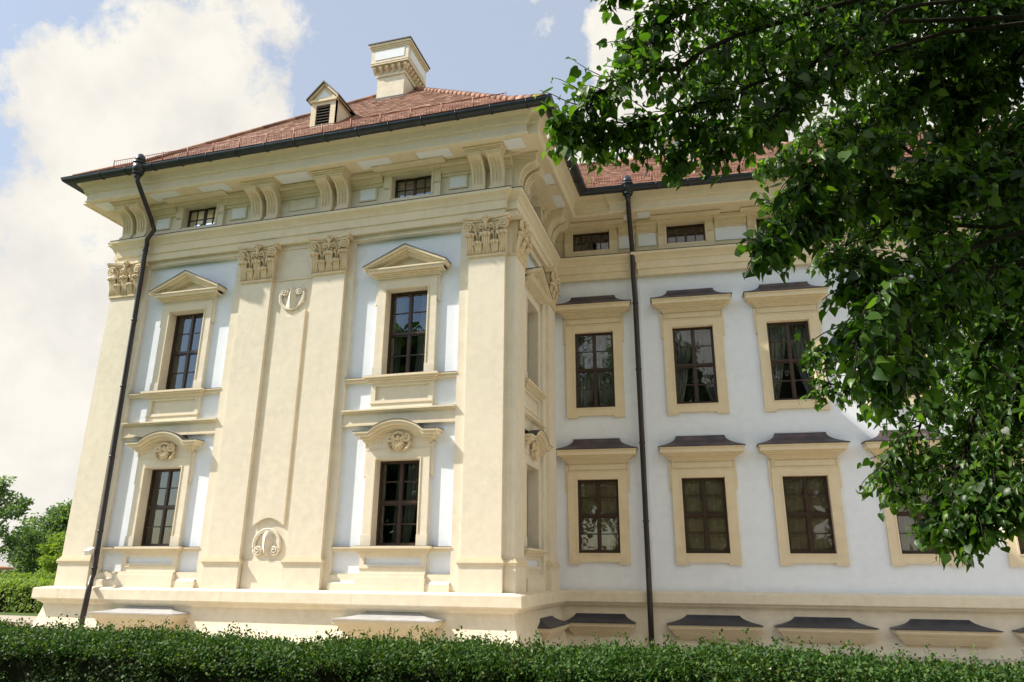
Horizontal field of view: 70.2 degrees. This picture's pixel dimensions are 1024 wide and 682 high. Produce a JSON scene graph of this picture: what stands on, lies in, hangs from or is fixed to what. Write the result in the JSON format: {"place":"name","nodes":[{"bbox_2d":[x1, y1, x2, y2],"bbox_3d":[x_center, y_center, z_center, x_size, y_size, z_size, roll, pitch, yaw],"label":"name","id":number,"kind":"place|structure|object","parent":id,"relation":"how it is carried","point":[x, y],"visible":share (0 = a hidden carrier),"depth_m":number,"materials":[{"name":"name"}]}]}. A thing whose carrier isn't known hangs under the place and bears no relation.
{"place":"outdoors","nodes":[
{"label":"outdoors","id":0,"kind":"place"},
{"bbox_2d":[0,566,13,573],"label":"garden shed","id":1,"kind":"structure","parent":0,"point":[5,568],"depth_m":48.65,"materials":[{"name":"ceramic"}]},
{"bbox_2d":[0,615,36,622],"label":"path","id":2,"kind":"structure","parent":0,"point":[14,618],"depth_m":26.36,"materials":[{"name":"beige gravel"}]},
{"bbox_2d":[0,570,38,622],"bbox_3d":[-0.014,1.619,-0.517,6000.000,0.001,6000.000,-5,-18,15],"label":"ground","id":3,"kind":"structure","parent":0,"point":[18,614],"depth_m":28.85,"materials":[{"name":"green plant"}]},
{"bbox_2d":[0,475,34,576],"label":"park tree","id":4,"kind":"object","parent":3,"relation":"on","point":[17,508],"visible":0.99,"depth_m":78.27,"materials":[{"name":"green plant"}]},
{"bbox_2d":[0,575,54,613],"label":"clipped hedge","id":5,"kind":"object","parent":3,"relation":"on","point":[15,595],"visible":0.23,"depth_m":30.22,"materials":[{"name":"green plant"}]},
{"bbox_2d":[0,571,55,579],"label":"clipped hedge","id":6,"kind":"object","parent":3,"relation":"on","point":[39,575],"visible":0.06,"depth_m":53.51,"materials":[{"name":"green plant"}]},
{"bbox_2d":[0,498,71,573],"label":"park tree","id":7,"kind":"object","parent":3,"relation":"on","point":[56,522],"visible":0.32,"depth_m":82.37,"materials":[{"name":"green plant"}]},
{"bbox_2d":[32,531,65,575],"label":"park tree","id":8,"kind":"object","parent":3,"relation":"on","point":[52,551],"visible":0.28,"depth_m":71.60,"materials":[{"name":"green plant"}]},
{"bbox_2d":[0,614,1023,681],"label":"box hedge","id":9,"kind":"object","parent":3,"relation":"on","point":[44,653],"visible":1,"depth_m":6.42,"materials":[{"name":"green plant"}]},
{"bbox_2d":[31,36,1023,659],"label":"palace","id":10,"kind":"structure","parent":3,"relation":"on","point":[403,350],"depth_m":17.96,"materials":[{"name":"white paint"}]},
{"bbox_2d":[84,547,94,554],"bbox_3d":[-10.057,5.017,17.375,0.150,0.184,0.515,3,-18,-9],"label":"wall camera","id":11,"kind":"object","parent":10,"relation":"attached to","point":[89,550],"depth_m":17.24,"materials":[{"name":"white plastic"}]},
{"bbox_2d":[88,605,189,632],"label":"basement window","id":12,"kind":"structure","parent":10,"relation":"in","point":[130,613],"depth_m":16.22,"materials":[{"name":"beige concrete"}]},
{"bbox_2d":[141,469,180,545],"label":"window","id":13,"kind":"structure","parent":10,"relation":"in","point":[157,530],"depth_m":18.17,"materials":[{"name":"brown wood"}]},
{"bbox_2d":[165,313,203,389],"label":"window","id":14,"kind":"structure","parent":10,"relation":"in","point":[184,352],"depth_m":19.34,"materials":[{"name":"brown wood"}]},
{"bbox_2d":[187,207,216,227],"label":"window","id":15,"kind":"structure","parent":10,"relation":"in","point":[200,217],"depth_m":20.15,"materials":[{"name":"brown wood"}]},
{"bbox_2d":[330,611,444,643],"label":"basement window","id":16,"kind":"structure","parent":10,"relation":"in","point":[377,621],"depth_m":14.60,"materials":[{"name":"beige concrete"}]},
{"bbox_2d":[376,460,419,544],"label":"window","id":17,"kind":"structure","parent":10,"relation":"in","point":[399,480],"depth_m":16.42,"materials":[{"name":"brown wood"}]},
{"bbox_2d":[386,290,427,373],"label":"window","id":18,"kind":"structure","parent":10,"relation":"in","point":[408,310],"depth_m":17.65,"materials":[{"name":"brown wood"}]},
{"bbox_2d":[395,175,431,197],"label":"window","id":19,"kind":"structure","parent":10,"relation":"in","point":[416,188],"depth_m":18.64,"materials":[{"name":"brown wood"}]},
{"bbox_2d":[527,470,527,547],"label":"window","id":20,"kind":"structure","parent":10,"relation":"in","point":[527,470],"depth_m":17.53,"materials":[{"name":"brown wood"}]},
{"bbox_2d":[537,616,570,640],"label":"basement window","id":21,"kind":"structure","parent":10,"relation":"in","point":[550,627],"depth_m":16.23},
{"bbox_2d":[573,232,609,251],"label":"window","id":22,"kind":"structure","parent":10,"relation":"in","point":[600,242],"depth_m":22.37,"materials":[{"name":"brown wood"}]},
{"bbox_2d":[575,332,614,407],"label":"window","id":23,"kind":"structure","parent":10,"relation":"in","point":[594,358],"depth_m":21.55,"materials":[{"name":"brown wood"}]},
{"bbox_2d":[578,479,620,552],"bbox_3d":[2.280,4.587,19.075,1.070,1.865,0.180,-3,-18,11],"label":"window","id":24,"kind":"structure","parent":10,"relation":"in","point":[598,500],"depth_m":19.07,"materials":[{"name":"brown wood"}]},
{"bbox_2d":[566,613,635,636],"bbox_3d":[2.188,7.095,17.929,1.740,1.030,0.872,-3,-18,11],"label":"basement window","id":25,"kind":"structure","parent":10,"relation":"in","point":[582,624],"depth_m":17.68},
{"bbox_2d":[666,224,704,243],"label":"window","id":26,"kind":"structure","parent":10,"relation":"in","point":[696,234],"depth_m":21.82,"materials":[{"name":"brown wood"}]},
{"bbox_2d":[672,326,717,403],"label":"window","id":27,"kind":"structure","parent":10,"relation":"in","point":[694,357],"depth_m":21.01,"materials":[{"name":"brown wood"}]},
{"bbox_2d":[682,478,729,552],"bbox_3d":[4.918,4.438,18.537,1.070,1.865,0.180,-3,-18,11],"label":"window","id":28,"kind":"structure","parent":10,"relation":"in","point":[704,499],"depth_m":18.53,"materials":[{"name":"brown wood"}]},
{"bbox_2d":[667,615,763,643],"bbox_3d":[4.818,6.934,17.354,2.180,1.030,0.952,-3,-18,11],"label":"basement window","id":29,"kind":"structure","parent":10,"relation":"in","point":[689,627],"depth_m":17.10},
{"bbox_2d":[756,218,791,235],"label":"window","id":30,"kind":"structure","parent":10,"relation":"in","point":[757,220],"depth_m":21.27,"materials":[{"name":"brown wood"}]},
{"bbox_2d":[766,321,815,399],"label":"window","id":31,"kind":"structure","parent":10,"relation":"in","point":[789,381],"depth_m":20.52,"materials":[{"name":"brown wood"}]},
{"bbox_2d":[782,476,835,553],"bbox_3d":[7.327,4.302,18.047,1.070,1.865,0.180,-3,-18,11],"label":"window","id":32,"kind":"structure","parent":10,"relation":"in","point":[807,502],"depth_m":18.03,"materials":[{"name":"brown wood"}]},
{"bbox_2d":[774,617,878,646],"bbox_3d":[7.226,6.798,16.863,2.180,1.030,0.952,-3,-18,11],"label":"basement window","id":33,"kind":"structure","parent":10,"relation":"in","point":[823,630],"depth_m":16.60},
{"bbox_2d":[894,475,949,553],"bbox_3d":[9.773,4.164,17.548,1.070,1.865,0.180,-3,-18,11],"label":"window","id":34,"kind":"structure","parent":10,"relation":"in","point":[908,546],"depth_m":17.49,"materials":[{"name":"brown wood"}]},
{"bbox_2d":[889,619,1003,649],"bbox_3d":[9.672,6.660,16.365,2.180,1.030,0.952,-3,-18,11],"label":"basement window","id":35,"kind":"structure","parent":10,"relation":"in","point":[916,633],"depth_m":16.11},
{"bbox_2d":[956,205,989,219],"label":"window","id":36,"kind":"structure","parent":10,"relation":"in","point":[974,216],"depth_m":20.27,"materials":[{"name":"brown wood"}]},
{"bbox_2d":[1012,627,1023,642],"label":"basement window","id":37,"kind":"structure","parent":10,"relation":"in","point":[1019,633],"depth_m":15.87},
{"bbox_2d":[1017,531,1023,553],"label":"window","id":38,"kind":"structure","parent":10,"relation":"in","point":[1021,544],"depth_m":16.93,"materials":[{"name":"brown wood"}]},
{"bbox_2d":[533,0,1023,573],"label":"lime tree","id":39,"kind":"object","parent":3,"relation":"on","point":[955,296],"visible":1,"depth_m":4.90,"materials":[{"name":"green plant"}]},
{"bbox_2d":[0,0,1023,569],"label":"sky","id":40,"kind":"structure","parent":0,"point":[86,85],"materials":[{"name":"white"}]},
{"bbox_2d":[577,647,1023,678],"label":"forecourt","id":41,"kind":"structure","parent":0,"point":[986,661],"depth_m":15.56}
]}

